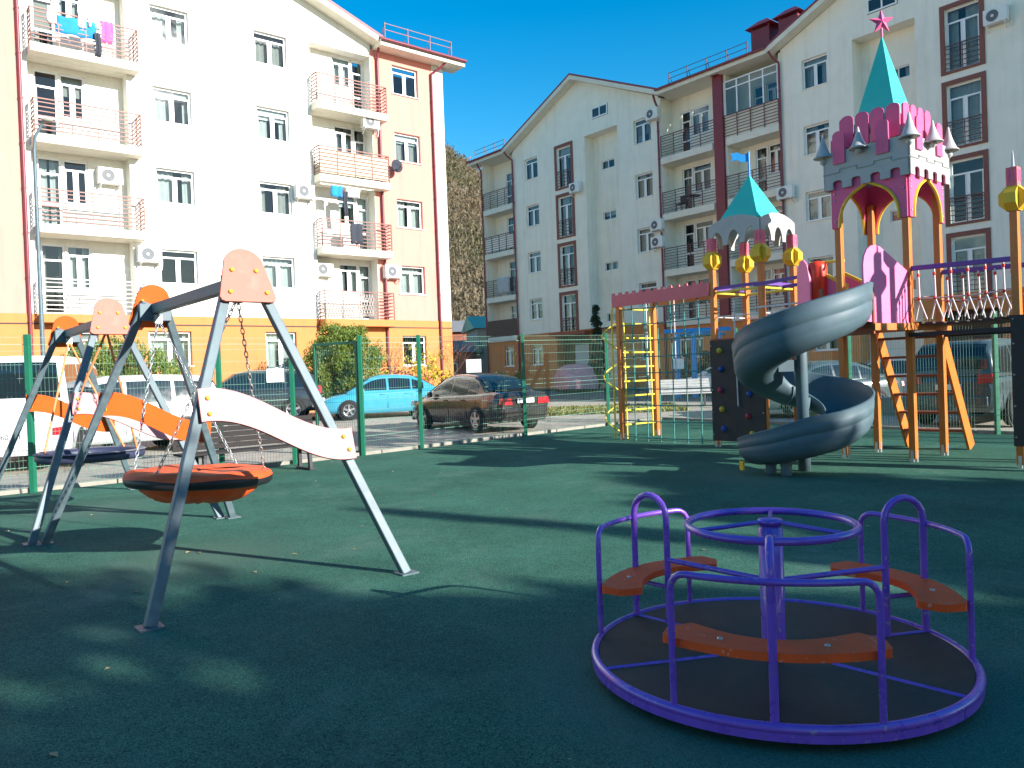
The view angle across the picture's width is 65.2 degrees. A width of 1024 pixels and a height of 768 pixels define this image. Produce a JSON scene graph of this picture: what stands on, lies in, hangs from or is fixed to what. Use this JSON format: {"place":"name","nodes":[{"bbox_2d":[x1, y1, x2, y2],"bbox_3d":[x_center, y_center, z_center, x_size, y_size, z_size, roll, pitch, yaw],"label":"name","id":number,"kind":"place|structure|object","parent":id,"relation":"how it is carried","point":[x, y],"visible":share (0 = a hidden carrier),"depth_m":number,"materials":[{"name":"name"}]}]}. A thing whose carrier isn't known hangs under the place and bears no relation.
{"place":"outdoors","nodes":[
{"label":"outdoors","id":0,"kind":"place"},
{"bbox_2d":[0,389,1013,489],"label":"parking lot","id":1,"kind":"structure","parent":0,"point":[986,422],"depth_m":19.61,"materials":[{"name":"asphalt"}]},
{"bbox_2d":[32,117,52,355],"bbox_3d":[-12.759,-2.854,22.016,0.590,8.905,0.292,-2,1,0],"label":"street lamp","id":2,"kind":"object","parent":1,"relation":"on","point":[38,255],"visible":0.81,"depth_m":21.92,"materials":[{"name":"metal"}]},
{"bbox_2d":[0,356,114,465],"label":"parked van","id":3,"kind":"object","parent":1,"relation":"on","point":[50,382],"visible":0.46,"depth_m":15.04,"materials":[{"name":"white paint"}]},
{"bbox_2d":[25,374,226,456],"bbox_3d":[-9.233,0.719,18.403,4.832,1.833,2.068,-3,1,-37],"label":"parked car","id":4,"kind":"object","parent":1,"relation":"on","point":[163,381],"visible":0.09,"depth_m":18.16,"materials":[{"name":"grey paint"}]},
{"bbox_2d":[60,335,193,375],"bbox_3d":[-12.584,-0.048,25.536,5.568,3.167,4.444,-2,1,0],"label":"shrub","id":5,"kind":"object","parent":1,"relation":"on","point":[103,357],"visible":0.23,"depth_m":25.18,"materials":[{"name":"green plant"}]},
{"bbox_2d":[0,0,466,411],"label":"apartment block","id":6,"kind":"structure","parent":1,"relation":"on","point":[215,130],"depth_m":30.44,"materials":[{"name":"white paint"}]},
{"bbox_2d":[30,0,55,45],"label":"window","id":7,"kind":"structure","parent":6,"relation":"in","point":[39,3],"depth_m":27.16,"materials":[{"name":"white plastic"}]},
{"bbox_2d":[33,69,59,135],"bbox_3d":[-15.793,-9.416,27.118,0.740,2.360,0.082,-3,1,-40],"label":"window","id":8,"kind":"structure","parent":6,"relation":"in","point":[34,70],"depth_m":27.13,"materials":[{"name":"white plastic"}]},
{"bbox_2d":[37,156,63,224],"bbox_3d":[-15.746,-6.487,27.223,0.740,2.460,0.272,-3,1,-40],"label":"window","id":9,"kind":"structure","parent":6,"relation":"in","point":[54,164],"depth_m":27.28,"materials":[{"name":"white plastic"}]},
{"bbox_2d":[41,244,66,313],"bbox_3d":[-15.638,-3.559,27.254,0.740,2.460,0.272,-3,1,-40],"label":"window","id":10,"kind":"structure","parent":6,"relation":"in","point":[61,248],"depth_m":27.31,"materials":[{"name":"white plastic"}]},
{"bbox_2d":[56,0,80,18],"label":"window","id":11,"kind":"structure","parent":6,"relation":"in","point":[73,7],"depth_m":27.63,"materials":[{"name":"white plastic"}]},
{"bbox_2d":[59,74,85,120],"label":"window","id":12,"kind":"structure","parent":6,"relation":"in","point":[72,87],"depth_m":27.63,"materials":[{"name":"white plastic"}]},
{"bbox_2d":[55,15,96,39],"bbox_3d":[-14.528,-11.882,26.679,1.239,0.587,0.118,-3,1,-40],"label":"blue towel","id":13,"kind":"object","parent":6,"relation":"hanging from","point":[69,25],"visible":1,"depth_m":26.60,"materials":[{"name":"fabric"}]},
{"bbox_2d":[63,160,88,204],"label":"window","id":14,"kind":"structure","parent":6,"relation":"in","point":[75,172],"depth_m":27.64,"materials":[{"name":"white plastic"}]},
{"bbox_2d":[66,245,92,289],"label":"window","id":15,"kind":"structure","parent":6,"relation":"in","point":[75,262],"depth_m":27.76,"materials":[{"name":"white plastic"}]},
{"bbox_2d":[100,20,113,44],"bbox_3d":[-13.807,-11.979,27.278,0.419,0.769,0.118,-3,1,-40],"label":"pink shirt","id":16,"kind":"object","parent":6,"relation":"hanging from","point":[107,28],"visible":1,"depth_m":27.25,"materials":[{"name":"fabric"}]},
{"bbox_2d":[96,166,123,192],"bbox_3d":[-14.089,-7.174,28.134,0.898,0.788,0.360,-3,1,-40],"label":"air conditioner","id":17,"kind":"object","parent":6,"relation":"attached to","point":[108,176],"visible":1,"depth_m":27.98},
{"bbox_2d":[136,245,162,269],"bbox_3d":[-12.829,-4.471,28.409,0.898,0.788,0.360,-3,1,-40],"label":"air conditioner","id":18,"kind":"object","parent":6,"relation":"attached to","point":[147,254],"visible":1,"depth_m":28.25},
{"bbox_2d":[148,4,190,47],"bbox_3d":[-12.581,-13.055,29.228,1.470,1.350,0.435,-3,1,-40],"label":"window","id":19,"kind":"structure","parent":6,"relation":"in","point":[159,23],"depth_m":29.24,"materials":[{"name":"white plastic"}]},
{"bbox_2d":[148,331,193,365],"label":"window","id":20,"kind":"structure","parent":6,"relation":"in","point":[186,338],"depth_m":29.12,"materials":[{"name":"white plastic"}]},
{"bbox_2d":[152,86,193,127],"bbox_3d":[-12.473,-10.117,29.260,1.470,1.350,0.435,-3,1,-40],"label":"window","id":21,"kind":"structure","parent":6,"relation":"in","point":[163,106],"depth_m":29.27,"materials":[{"name":"white plastic"}]},
{"bbox_2d":[155,168,197,206],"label":"window","id":22,"kind":"structure","parent":6,"relation":"in","point":[166,185],"depth_m":29.31,"materials":[{"name":"white plastic"}]},
{"bbox_2d":[159,249,200,285],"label":"window","id":23,"kind":"structure","parent":6,"relation":"in","point":[177,260],"depth_m":29.31,"materials":[{"name":"white plastic"}]},
{"bbox_2d":[253,31,288,69],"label":"window","id":24,"kind":"structure","parent":6,"relation":"in","point":[269,50],"depth_m":31.76,"materials":[{"name":"white plastic"}]},
{"bbox_2d":[256,106,291,143],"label":"window","id":25,"kind":"structure","parent":6,"relation":"in","point":[263,115],"depth_m":31.72,"materials":[{"name":"white plastic"}]},
{"bbox_2d":[259,181,294,216],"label":"window","id":26,"kind":"structure","parent":6,"relation":"in","point":[282,194],"depth_m":31.99,"materials":[{"name":"white plastic"}]},
{"bbox_2d":[262,256,297,289],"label":"window","id":27,"kind":"structure","parent":6,"relation":"in","point":[278,270],"depth_m":31.90,"materials":[{"name":"white plastic"}]},
{"bbox_2d":[265,332,295,368],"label":"window","id":28,"kind":"structure","parent":6,"relation":"in","point":[271,337],"depth_m":31.74,"materials":[{"name":"white plastic"}]},
{"bbox_2d":[293,183,314,205],"bbox_3d":[-8.319,-7.611,32.202,0.898,0.788,0.360,-3,1,-40],"label":"air conditioner","id":29,"kind":"object","parent":6,"relation":"attached to","point":[305,192],"visible":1,"depth_m":32.03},
{"bbox_2d":[317,262,333,282],"bbox_3d":[-7.812,-4.639,33.276,0.898,0.788,0.360,-3,1,-40],"label":"air conditioner","id":30,"kind":"object","parent":6,"relation":"attached to","point":[325,270],"visible":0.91,"depth_m":33.17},
{"bbox_2d":[331,56,350,88],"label":"window","id":31,"kind":"structure","parent":6,"relation":"in","point":[340,68],"depth_m":34.27,"materials":[{"name":"white plastic"}]},
{"bbox_2d":[334,125,352,152],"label":"window","id":32,"kind":"structure","parent":6,"relation":"in","point":[345,143],"depth_m":34.35,"materials":[{"name":"white plastic"}]},
{"bbox_2d":[337,195,355,224],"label":"window","id":33,"kind":"structure","parent":6,"relation":"in","point":[351,201],"depth_m":34.41,"materials":[{"name":"white plastic"}]},
{"bbox_2d":[339,264,358,293],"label":"window","id":34,"kind":"structure","parent":6,"relation":"in","point":[352,275],"depth_m":34.35,"materials":[{"name":"white plastic"}]},
{"bbox_2d":[348,61,363,109],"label":"window","id":35,"kind":"structure","parent":6,"relation":"in","point":[359,65],"depth_m":34.81,"materials":[{"name":"white plastic"}]},
{"bbox_2d":[350,223,363,244],"bbox_3d":[-6.443,-6.228,33.231,0.645,0.889,0.120,-3,1,-40],"label":"towel","id":36,"kind":"object","parent":6,"relation":"hanging from","point":[356,232],"visible":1,"depth_m":33.23,"materials":[{"name":"fabric"}]},
{"bbox_2d":[350,129,365,179],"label":"window","id":37,"kind":"structure","parent":6,"relation":"in","point":[360,144],"depth_m":34.89,"materials":[{"name":"white plastic"}]},
{"bbox_2d":[353,197,368,249],"bbox_3d":[-6.574,-6.907,34.817,0.570,2.460,0.272,-3,1,-40],"label":"balcony door","id":38,"kind":"structure","parent":6,"relation":"in","point":[361,204],"depth_m":34.86,"materials":[{"name":"white plastic"}]},
{"bbox_2d":[359,265,371,318],"bbox_3d":[-6.466,-3.979,34.849,0.570,2.460,0.272,-3,1,-40],"label":"door","id":39,"kind":"structure","parent":6,"relation":"in","point":[364,279],"depth_m":34.93,"materials":[{"name":"white plastic"}]},
{"bbox_2d":[360,117,379,135],"bbox_3d":[-6.003,-11.019,34.081,0.898,0.788,0.360,-3,1,-40],"label":"air conditioner","id":40,"kind":"object","parent":6,"relation":"attached to","point":[370,124],"visible":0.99,"depth_m":33.92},
{"bbox_2d":[382,265,401,283],"bbox_3d":[-5.168,-4.752,34.752,0.898,0.788,0.360,-3,1,-40],"label":"air conditioner","id":41,"kind":"object","parent":6,"relation":"attached to","point":[392,272],"visible":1,"depth_m":34.58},
{"bbox_2d":[392,66,419,99],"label":"window","id":42,"kind":"structure","parent":6,"relation":"in","point":[403,76],"depth_m":35.63,"materials":[{"name":"white plastic"}]},
{"bbox_2d":[394,133,421,164],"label":"window","id":43,"kind":"structure","parent":6,"relation":"in","point":[409,142],"depth_m":35.72,"materials":[{"name":"white plastic"}]},
{"bbox_2d":[397,199,424,230],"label":"window","id":44,"kind":"structure","parent":6,"relation":"in","point":[413,217],"depth_m":35.75,"materials":[{"name":"white plastic"}]},
{"bbox_2d":[399,266,426,295],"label":"window","id":45,"kind":"structure","parent":6,"relation":"in","point":[410,282],"depth_m":35.87,"materials":[{"name":"white plastic"}]},
{"bbox_2d":[222,369,324,415],"bbox_3d":[-9.044,0.426,28.002,4.832,1.833,2.068,-2,1,-10],"label":"parked car","id":46,"kind":"object","parent":1,"relation":"on","point":[261,392],"visible":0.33,"depth_m":27.27,"materials":[{"name":"paint"}]},
{"bbox_2d":[303,338,331,383],"bbox_3d":[-7.561,-0.351,30.961,1.823,3.058,1.397,-2,1,16],"label":"shrub","id":47,"kind":"object","parent":1,"relation":"on","point":[310,350],"visible":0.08,"depth_m":30.82,"materials":[{"name":"yellow plant"}]},
{"bbox_2d":[303,319,388,411],"bbox_3d":[-6.016,-0.606,28.954,3.714,3.598,3.035,-2,1,0],"label":"shrub","id":48,"kind":"object","parent":1,"relation":"on","point":[336,332],"visible":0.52,"depth_m":28.35,"materials":[{"name":"green plant"}]},
{"bbox_2d":[323,374,435,420],"bbox_3d":[-4.432,0.417,27.706,4.492,1.516,1.892,-2,1,-18],"label":"parked car","id":49,"kind":"object","parent":1,"relation":"on","point":[347,414],"visible":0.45,"depth_m":26.93,"materials":[{"name":"paint"}]},
{"bbox_2d":[379,342,448,380],"bbox_3d":[-4.235,-0.434,35.084,3.197,2.680,3.190,-2,1,0],"label":"bare shrub","id":50,"kind":"object","parent":1,"relation":"on","point":[428,358],"visible":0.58,"depth_m":34.24,"materials":[{"name":"yellow plant"}]},
{"bbox_2d":[411,373,548,432],"bbox_3d":[-1.000,0.472,21.601,1.892,1.516,4.492,-3,1,-37],"label":"parked car","id":51,"kind":"object","parent":1,"relation":"on","point":[479,404],"visible":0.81,"depth_m":20.34,"materials":[{"name":"black paint"}]},
{"bbox_2d":[466,0,1023,389],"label":"apartment block","id":52,"kind":"structure","parent":1,"relation":"on","point":[782,97],"depth_m":39.07,"materials":[{"name":"beige paint"}]},
{"bbox_2d":[497,277,509,294],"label":"white sheet","id":53,"kind":"object","parent":52,"relation":"hanging from","point":[502,283],"visible":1,"depth_m":52.48,"materials":[{"name":"grey fabric"}]},
{"bbox_2d":[526,204,539,227],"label":"window","id":54,"kind":"structure","parent":52,"relation":"in","point":[534,210],"depth_m":50.38,"materials":[{"name":"white plastic"}]},
{"bbox_2d":[529,251,541,273],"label":"window","id":55,"kind":"structure","parent":52,"relation":"in","point":[536,256],"depth_m":50.42,"materials":[{"name":"white plastic"}]},
{"bbox_2d":[529,298,542,320],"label":"window","id":56,"kind":"structure","parent":52,"relation":"in","point":[536,308],"depth_m":50.47,"materials":[{"name":"white plastic"}]},
{"bbox_2d":[558,145,569,187],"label":"window","id":57,"kind":"structure","parent":52,"relation":"in","point":[564,154],"depth_m":48.08,"materials":[{"name":"white plastic"}]},
{"bbox_2d":[560,195,572,236],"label":"window","id":58,"kind":"structure","parent":52,"relation":"in","point":[566,203],"depth_m":48.11,"materials":[{"name":"white plastic"}]},
{"bbox_2d":[561,244,574,285],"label":"window","id":59,"kind":"structure","parent":52,"relation":"in","point":[567,253],"depth_m":48.35,"materials":[{"name":"white plastic"}]},
{"bbox_2d":[563,294,575,330],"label":"window","id":60,"kind":"structure","parent":52,"relation":"in","point":[569,302],"depth_m":48.39,"materials":[{"name":"white plastic"}]},
{"bbox_2d":[575,344,589,364],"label":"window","id":61,"kind":"structure","parent":52,"relation":"in","point":[581,351],"depth_m":47.85,"materials":[{"name":"glass"}]},
{"bbox_2d":[633,118,651,145],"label":"window","id":62,"kind":"structure","parent":52,"relation":"in","point":[642,127],"depth_m":43.25,"materials":[{"name":"white plastic"}]},
{"bbox_2d":[635,172,653,199],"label":"window","id":63,"kind":"structure","parent":52,"relation":"in","point":[643,178],"depth_m":43.32,"materials":[{"name":"white plastic"}]},
{"bbox_2d":[636,227,655,253],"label":"window","id":64,"kind":"structure","parent":52,"relation":"in","point":[646,234],"depth_m":43.36,"materials":[{"name":"white plastic"}]},
{"bbox_2d":[645,106,661,125],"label":"air conditioner","id":65,"kind":"object","parent":52,"relation":"attached to","point":[653,114],"visible":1,"depth_m":42.04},
{"bbox_2d":[680,335,703,357],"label":"window","id":66,"kind":"structure","parent":52,"relation":"in","point":[682,343],"depth_m":41.31,"materials":[{"name":"white plastic"}]},
{"bbox_2d":[691,104,709,135],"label":"window","id":67,"kind":"structure","parent":52,"relation":"in","point":[701,114],"depth_m":41.41,"materials":[{"name":"white plastic"}]},
{"bbox_2d":[693,162,711,192],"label":"window","id":68,"kind":"structure","parent":52,"relation":"in","point":[703,171],"depth_m":41.44,"materials":[{"name":"white plastic"}]},
{"bbox_2d":[695,219,712,248],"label":"window","id":69,"kind":"structure","parent":52,"relation":"in","point":[702,234],"depth_m":41.57,"materials":[{"name":"white plastic"}]},
{"bbox_2d":[756,146,768,191],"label":"window","id":70,"kind":"structure","parent":52,"relation":"in","point":[760,154],"depth_m":38.82,"materials":[{"name":"white plastic"}]},
{"bbox_2d":[769,142,780,173],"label":"window","id":71,"kind":"structure","parent":52,"relation":"in","point":[775,148],"depth_m":38.16,"materials":[{"name":"white plastic"}]},
{"bbox_2d":[776,184,797,204],"bbox_3d":[12.493,-8.592,36.340,0.360,0.788,0.898,-3,1,-39],"label":"air conditioner","id":72,"kind":"object","parent":52,"relation":"attached to","point":[786,192],"visible":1,"depth_m":36.21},
{"bbox_2d":[801,53,828,90],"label":"window","id":73,"kind":"structure","parent":52,"relation":"in","point":[808,65],"depth_m":35.44,"materials":[{"name":"white plastic"}]},
{"bbox_2d":[803,121,830,156],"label":"window","id":74,"kind":"structure","parent":52,"relation":"in","point":[813,132],"depth_m":35.71,"materials":[{"name":"white plastic"}]},
{"bbox_2d":[805,189,831,222],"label":"window","id":75,"kind":"structure","parent":52,"relation":"in","point":[815,212],"depth_m":35.60,"materials":[{"name":"white plastic"}]},
{"bbox_2d":[945,0,979,71],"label":"window","id":76,"kind":"structure","parent":52,"relation":"in","point":[971,29],"depth_m":30.77,"materials":[{"name":"white plastic"}]},
{"bbox_2d":[948,78,981,145],"bbox_3d":[17.519,-10.383,30.797,0.272,2.500,1.240,-3,1,-39],"label":"window","id":77,"kind":"structure","parent":52,"relation":"in","point":[964,99],"depth_m":30.81,"materials":[{"name":"white plastic"}]},
{"bbox_2d":[950,156,984,222],"bbox_3d":[17.553,-7.452,30.769,0.082,2.400,1.240,-3,1,-39],"label":"window","id":78,"kind":"structure","parent":52,"relation":"in","point":[967,174],"depth_m":30.78,"materials":[{"name":"white plastic"}]},
{"bbox_2d":[952,233,985,293],"bbox_3d":[17.735,-4.518,30.860,0.272,2.500,1.240,-3,1,-39],"label":"window","id":79,"kind":"structure","parent":52,"relation":"in","point":[971,247],"depth_m":30.87,"materials":[{"name":"white plastic"}]},
{"bbox_2d":[983,3,1012,33],"bbox_3d":[17.903,-13.472,29.490,0.360,0.788,0.898,-3,1,-39],"label":"air conditioner","id":80,"kind":"object","parent":52,"relation":"attached to","point":[998,15],"visible":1,"depth_m":29.40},
{"bbox_2d":[769,360,903,417],"bbox_3d":[8.515,0.100,22.307,4.492,1.516,1.892,-2,1,-14],"label":"parked car","id":81,"kind":"object","parent":1,"relation":"on","point":[861,374],"visible":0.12,"depth_m":21.76,"materials":[{"name":"white metal"}]},
{"bbox_2d":[881,397,987,415],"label":"wall","id":82,"kind":"structure","parent":1,"relation":"on","point":[890,408],"depth_m":20.85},
{"bbox_2d":[906,338,1013,426],"bbox_3d":[11.107,-0.084,18.507,4.832,1.933,2.046,-3,1,-39],"label":"parked car","id":83,"kind":"object","parent":1,"relation":"on","point":[983,393],"visible":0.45,"depth_m":16.82,"materials":[{"name":"black metal"}]},
{"bbox_2d":[0,420,1023,767],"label":"rubber ground","id":84,"kind":"structure","parent":0,"point":[298,630],"depth_m":5.40,"materials":[{"name":"rubber"}]},
{"bbox_2d":[0,298,227,545],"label":"nest swing","id":85,"kind":"object","parent":84,"relation":"on","point":[109,316],"visible":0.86,"depth_m":9.25,"materials":[{"name":"metal"}]},
{"bbox_2d":[35,249,418,633],"bbox_3d":[-2.772,0.264,7.047,2.020,2.559,3.897,-3,1,-39],"label":"nest swing","id":86,"kind":"object","parent":84,"relation":"on","point":[244,278],"visible":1,"depth_m":6.17,"materials":[{"name":"metal"}]},
{"bbox_2d":[171,415,314,469],"bbox_3d":[-4.344,1.055,13.394,2.500,0.930,0.691,-3,1,-41],"label":"park bench","id":87,"kind":"object","parent":84,"relation":"on","point":[222,426],"visible":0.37,"depth_m":13.39,"materials":[{"name":"metal"}]},
{"bbox_2d":[0,417,1013,495],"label":"kerb","id":88,"kind":"structure","parent":84,"relation":"on","point":[80,484],"depth_m":16.64,"materials":[{"name":"concrete"}]},
{"bbox_2d":[0,333,651,492],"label":"fence","id":89,"kind":"object","parent":88,"relation":"on","point":[32,466],"visible":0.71,"depth_m":15.87,"materials":[{"name":"metal"}]},
{"bbox_2d":[266,368,283,382],"bbox_3d":[-4.356,-0.158,14.714,0.340,0.250,0.032,-3,1,-42],"label":"fence sign","id":90,"kind":"object","parent":89,"relation":"attached to","point":[274,375],"visible":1,"depth_m":14.71,"materials":[{"name":"metal"}]},
{"bbox_2d":[312,341,360,451],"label":"gate","id":91,"kind":"structure","parent":89,"relation":"attached to","point":[315,354],"depth_m":16.17,"materials":[{"name":"metal"}]},
{"bbox_2d":[657,311,1012,433],"bbox_3d":[9.473,-0.267,15.432,0.111,2.544,17.248,-3,1,-39],"label":"fence","id":92,"kind":"object","parent":88,"relation":"on","point":[996,391],"visible":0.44,"depth_m":16.15,"materials":[{"name":"metal"}]},
{"bbox_2d":[591,492,986,744],"bbox_3d":[1.284,1.003,3.946,1.804,0.816,1.804,-2,1,0],"label":"merry go round","id":93,"kind":"object","parent":84,"relation":"on","point":[772,663],"visible":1,"depth_m":3.63,"materials":[{"name":"purple paint"}]},
{"bbox_2d":[602,10,1023,475],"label":"castle play structure","id":94,"kind":"object","parent":84,"relation":"on","point":[888,147],"visible":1,"depth_m":12.17,"materials":[{"name":"metal"}]},
{"bbox_2d":[331,0,814,171],"label":"sky","id":95,"kind":"structure","parent":0,"point":[516,53],"materials":[{"name":"blue"}]},
{"bbox_2d":[532,387,667,389],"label":"pavement","id":96,"kind":"structure","parent":0,"point":[600,388],"depth_m":44.10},
{"bbox_2d":[587,305,610,389],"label":"cypress tree","id":97,"kind":"object","parent":96,"relation":"on","point":[596,321],"visible":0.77,"depth_m":43.88,"materials":[{"name":"green plant"}]},
{"bbox_2d":[542,390,711,401],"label":"road","id":98,"kind":"structure","parent":0,"point":[582,395],"depth_m":36.01,"materials":[{"name":"asphalt"}]},
{"bbox_2d":[554,364,597,392],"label":"covered car","id":99,"kind":"object","parent":98,"relation":"on","point":[590,378],"visible":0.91,"depth_m":41.06,"materials":[{"name":"fabric"}]},
{"bbox_2d":[674,347,710,384],"bbox_3d":[8.666,-0.583,37.073,2.557,2.335,2.332,-2,1,0],"label":"shrub","id":100,"kind":"object","parent":98,"relation":"on","point":[706,360],"visible":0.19,"depth_m":36.77,"materials":[{"name":"green plant"}]},
{"bbox_2d":[664,327,730,397],"bbox_3d":[7.557,-0.864,32.580,2.652,2.805,0.652,-2,1,5],"label":"blue pergola","id":101,"kind":"object","parent":98,"relation":"on","point":[692,331],"visible":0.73,"depth_m":32.37,"materials":[{"name":"paint"}]},
{"bbox_2d":[864,356,906,396],"bbox_3d":[12.009,-0.121,25.402,4.492,1.516,1.892,-2,1,26],"label":"parked car","id":102,"kind":"object","parent":98,"relation":"on","point":[897,366],"visible":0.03,"depth_m":24.64,"materials":[{"name":"blue paint"}]},
{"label":"hill","id":103,"kind":"structure","parent":0,"visible":0},
{"bbox_2d":[445,139,486,320],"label":"bare woodland","id":104,"kind":"object","parent":103,"relation":"on","point":[465,236],"visible":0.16,"depth_m":162.42,"materials":[{"name":"plant"}]},
{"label":"lawn soil","id":105,"kind":"structure","parent":0,"visible":0},
{"bbox_2d":[547,402,688,415],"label":"grass","id":106,"kind":"structure","parent":105,"relation":"on","point":[596,409],"depth_m":26.03,"materials":[{"name":"plant"}]},
{"bbox_2d":[648,378,711,404],"bbox_3d":[5.765,0.298,27.352,2.100,0.930,0.691,-2,1,0],"label":"park bench","id":107,"kind":"object","parent":105,"relation":"on","point":[666,383],"visible":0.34,"depth_m":27.56,"materials":[{"name":"metal"}]},
{"bbox_3d":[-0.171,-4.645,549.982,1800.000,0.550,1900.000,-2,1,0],"label":"ground","id":108,"kind":"structure","parent":0,"visible":0},
{"bbox_2d":[452,321,466,340],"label":"house","id":109,"kind":"structure","parent":108,"relation":"on","point":[457,328],"depth_m":74.06,"materials":[{"name":"red brick"}]},
{"bbox_2d":[452,340,483,375],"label":"house","id":110,"kind":"structure","parent":108,"relation":"on","point":[470,351],"depth_m":58.14,"materials":[{"name":"grey brick"}]},
{"bbox_2d":[461,316,487,372],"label":"house","id":111,"kind":"structure","parent":108,"relation":"on","point":[475,325],"depth_m":61.79,"materials":[{"name":"blue metal"}]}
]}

